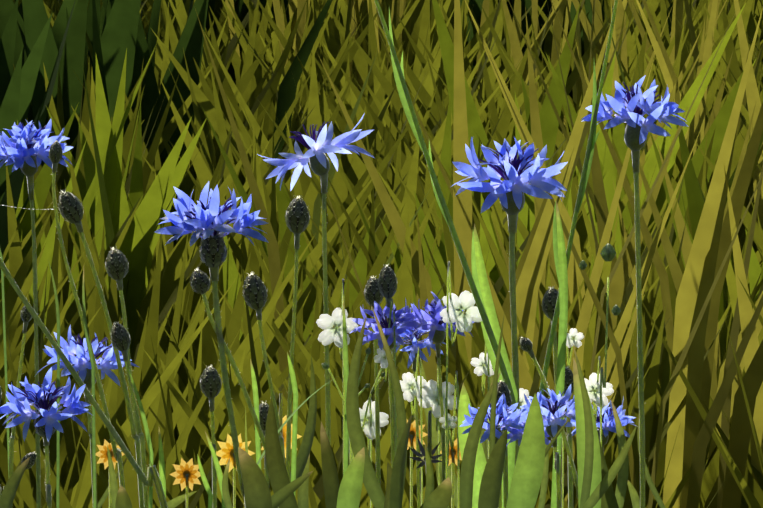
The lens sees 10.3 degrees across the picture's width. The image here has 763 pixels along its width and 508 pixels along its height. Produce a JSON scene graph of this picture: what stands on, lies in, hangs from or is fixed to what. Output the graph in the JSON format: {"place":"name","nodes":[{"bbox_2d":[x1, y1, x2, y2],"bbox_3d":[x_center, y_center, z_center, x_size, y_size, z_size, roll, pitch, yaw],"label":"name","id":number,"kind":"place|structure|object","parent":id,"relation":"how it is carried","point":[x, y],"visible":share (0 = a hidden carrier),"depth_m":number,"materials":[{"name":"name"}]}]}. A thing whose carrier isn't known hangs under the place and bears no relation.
{"place":"outdoors","nodes":[
{"label":"outdoors","id":0,"kind":"place"},
{"bbox_2d":[0,200,665,507],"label":"grass","id":1,"kind":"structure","parent":0,"point":[481,477],"depth_m":1.47,"materials":[{"name":"green plant"}]},
{"bbox_2d":[0,0,762,507],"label":"meadow grass","id":2,"kind":"structure","parent":0,"point":[148,104],"depth_m":4.76,"materials":[{"name":"green plant"}]},
{"label":"meadow ground","id":3,"kind":"structure","parent":0,"visible":0},
{"bbox_2d":[3,452,36,488],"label":"bud","id":4,"kind":"object","parent":3,"relation":"on","point":[32,459],"visible":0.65,"depth_m":1.73,"materials":[{"name":"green plant"}]},
{"bbox_2d":[9,306,32,507],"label":"bud","id":5,"kind":"object","parent":3,"relation":"on","point":[26,316],"visible":0.67,"depth_m":1.79,"materials":[{"name":"green plant"}]},
{"bbox_2d":[0,119,72,507],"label":"cornflower","id":6,"kind":"object","parent":3,"relation":"on","point":[21,149],"visible":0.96,"depth_m":2.69,"materials":[{"name":"blue plant"}]},
{"bbox_2d":[0,367,91,507],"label":"cornflower","id":7,"kind":"object","parent":3,"relation":"on","point":[47,424],"visible":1,"depth_m":1.66,"materials":[{"name":"blue plant"}]},
{"bbox_2d":[0,257,167,507],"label":"grass blade","id":8,"kind":"object","parent":3,"relation":"on","point":[149,480],"visible":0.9,"depth_m":1.71,"materials":[{"name":"green plant"}]},
{"bbox_2d":[35,326,137,507],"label":"cornflower","id":9,"kind":"object","parent":3,"relation":"on","point":[80,361],"visible":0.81,"depth_m":1.99,"materials":[{"name":"blue plant"}]},
{"bbox_2d":[48,141,124,488],"bbox_3d":[-0.111,0.301,1.813,0.069,0.699,0.007,5,9,32],"label":"bud","id":10,"kind":"object","parent":3,"relation":"on","point":[55,152],"visible":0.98,"depth_m":1.79,"materials":[{"name":"green plant"}]},
{"bbox_2d":[58,188,143,507],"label":"bud","id":11,"kind":"object","parent":3,"relation":"on","point":[70,207],"visible":1,"depth_m":1.79,"materials":[{"name":"green plant"}]},
{"bbox_2d":[105,247,140,449],"bbox_3d":[-0.104,0.321,1.844,0.011,0.651,0.044,-5,9,-34],"label":"bud","id":12,"kind":"object","parent":3,"relation":"on","point":[117,266],"visible":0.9,"depth_m":1.81,"materials":[{"name":"green plant"}]},
{"bbox_2d":[110,322,148,507],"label":"bud","id":13,"kind":"object","parent":3,"relation":"on","point":[120,339],"visible":1,"depth_m":1.76,"materials":[{"name":"green plant"}]},
{"bbox_2d":[199,365,221,507],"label":"bud","id":14,"kind":"object","parent":3,"relation":"on","point":[210,384],"visible":1,"depth_m":1.92,"materials":[{"name":"green plant"}]},
{"bbox_2d":[2,205,461,507],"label":"flowers","id":15,"kind":"object","parent":3,"relation":"on","point":[186,475],"visible":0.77,"depth_m":2.30,"materials":[{"name":"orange plant"}]},
{"bbox_2d":[155,182,337,507],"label":"cornflower","id":16,"kind":"object","parent":3,"relation":"on","point":[210,218],"visible":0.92,"depth_m":1.70,"materials":[{"name":"blue plant"}]},
{"bbox_2d":[242,272,284,461],"bbox_3d":[-0.043,0.325,1.867,0.011,0.637,0.044,-7,10,-45],"label":"bud","id":17,"kind":"object","parent":3,"relation":"on","point":[254,290],"visible":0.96,"depth_m":1.84,"materials":[{"name":"green plant"}]},
{"bbox_2d":[259,401,268,485],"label":"bud","id":18,"kind":"object","parent":3,"relation":"on","point":[263,409],"visible":0.42,"depth_m":1.90,"materials":[{"name":"green plant"}]},
{"bbox_2d":[285,195,309,479],"bbox_3d":[-0.042,0.306,1.897,0.012,0.667,0.041,3,8,20],"label":"bud","id":19,"kind":"object","parent":3,"relation":"on","point":[297,217],"visible":0.98,"depth_m":1.87,"materials":[{"name":"green plant"}]},
{"bbox_2d":[257,113,374,444],"bbox_3d":[-0.028,0.292,1.841,0.046,0.710,0.055,4,8,26],"label":"cornflower","id":20,"kind":"object","parent":3,"relation":"on","point":[315,157],"visible":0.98,"depth_m":1.80,"materials":[{"name":"blue plant"}]},
{"bbox_2d":[364,276,382,485],"bbox_3d":[-0.003,0.329,1.818,0.010,0.642,0.034,0,7,-2],"label":"bud","id":21,"kind":"object","parent":3,"relation":"on","point":[372,293],"visible":0.83,"depth_m":1.79,"materials":[{"name":"green plant"}]},
{"bbox_2d":[349,298,424,467],"bbox_3d":[0.002,0.335,1.785,0.032,0.638,0.036,3,8,20],"label":"cornflower","id":22,"kind":"object","parent":3,"relation":"on","point":[382,320],"visible":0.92,"depth_m":1.75,"materials":[{"name":"blue plant"}]},
{"bbox_2d":[378,264,397,457],"bbox_3d":[0.007,0.329,1.779,0.008,0.652,0.035,-3,8,-21],"label":"bud","id":23,"kind":"object","parent":3,"relation":"on","point":[387,282],"visible":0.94,"depth_m":1.75,"materials":[{"name":"green plant"}]},
{"bbox_2d":[396,323,445,507],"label":"cornflower","id":24,"kind":"object","parent":3,"relation":"on","point":[411,348],"visible":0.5,"depth_m":1.85,"materials":[{"name":"blue plant"}]},
{"bbox_2d":[399,291,473,481],"bbox_3d":[0.024,0.335,1.771,0.038,0.642,0.029,5,9,34],"label":"cornflower","id":25,"kind":"object","parent":3,"relation":"on","point":[435,325],"visible":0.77,"depth_m":1.73,"materials":[{"name":"blue plant"}]},
{"bbox_2d":[374,0,519,446],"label":"blade","id":26,"kind":"object","parent":3,"relation":"on","point":[411,116],"visible":0.73,"depth_m":1.70,"materials":[{"name":"green plant"}]},
{"bbox_2d":[316,244,620,507],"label":"flowers","id":27,"kind":"object","parent":3,"relation":"on","point":[599,389],"visible":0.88,"depth_m":1.76,"materials":[{"name":"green plant"}]},
{"bbox_2d":[459,394,526,507],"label":"cornflower","id":28,"kind":"object","parent":3,"relation":"on","point":[504,410],"visible":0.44,"depth_m":1.54,"materials":[{"name":"blue plant"}]},
{"bbox_2d":[496,380,511,507],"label":"bud","id":29,"kind":"object","parent":3,"relation":"on","point":[502,388],"visible":0.54,"depth_m":1.60,"materials":[{"name":"green plant"}]},
{"bbox_2d":[451,137,567,463],"bbox_3d":[0.055,0.294,1.870,0.050,0.697,0.063,0,7,-2],"label":"cornflower","id":30,"kind":"object","parent":3,"relation":"on","point":[509,167],"visible":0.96,"depth_m":1.82,"materials":[{"name":"blue plant"}]},
{"bbox_2d":[501,408,552,507],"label":"cornflower","id":31,"kind":"object","parent":3,"relation":"on","point":[514,434],"visible":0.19,"depth_m":1.59,"materials":[{"name":"blue plant"}]},
{"bbox_2d":[520,337,577,497],"bbox_3d":[0.081,0.346,1.732,0.057,0.629,0.009,4,8,29],"label":"bud","id":32,"kind":"object","parent":3,"relation":"on","point":[526,345],"visible":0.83,"depth_m":1.70,"materials":[{"name":"green plant"}]},
{"bbox_2d":[541,287,560,496],"bbox_3d":[0.074,0.331,1.811,0.010,0.639,0.035,-1,7,-8],"label":"bud","id":33,"kind":"object","parent":3,"relation":"on","point":[549,300],"visible":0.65,"depth_m":1.78,"materials":[{"name":"green plant"}]},
{"bbox_2d":[520,385,594,507],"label":"cornflower","id":34,"kind":"object","parent":3,"relation":"on","point":[553,423],"visible":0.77,"depth_m":1.56,"materials":[{"name":"blue plant"}]},
{"bbox_2d":[564,366,573,507],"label":"bud","id":35,"kind":"object","parent":3,"relation":"on","point":[568,378],"visible":0.46,"depth_m":1.75,"materials":[{"name":"green plant"}]},
{"bbox_2d":[539,0,617,394],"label":"grass stalk","id":36,"kind":"object","parent":3,"relation":"on","point":[593,137],"depth_m":1.73,"materials":[{"name":"green plant"}]},
{"bbox_2d":[564,395,637,453],"bbox_3d":[0.101,0.346,1.987,0.033,0.566,0.030,4,8,28],"label":"cornflower","id":37,"kind":"object","parent":3,"relation":"on","point":[608,421],"visible":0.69,"depth_m":1.95,"materials":[{"name":"blue plant"}]},
{"bbox_2d":[581,75,688,507],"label":"cornflower","id":38,"kind":"object","parent":3,"relation":"on","point":[639,127],"visible":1,"depth_m":1.79,"materials":[{"name":"blue plant"}]}
]}

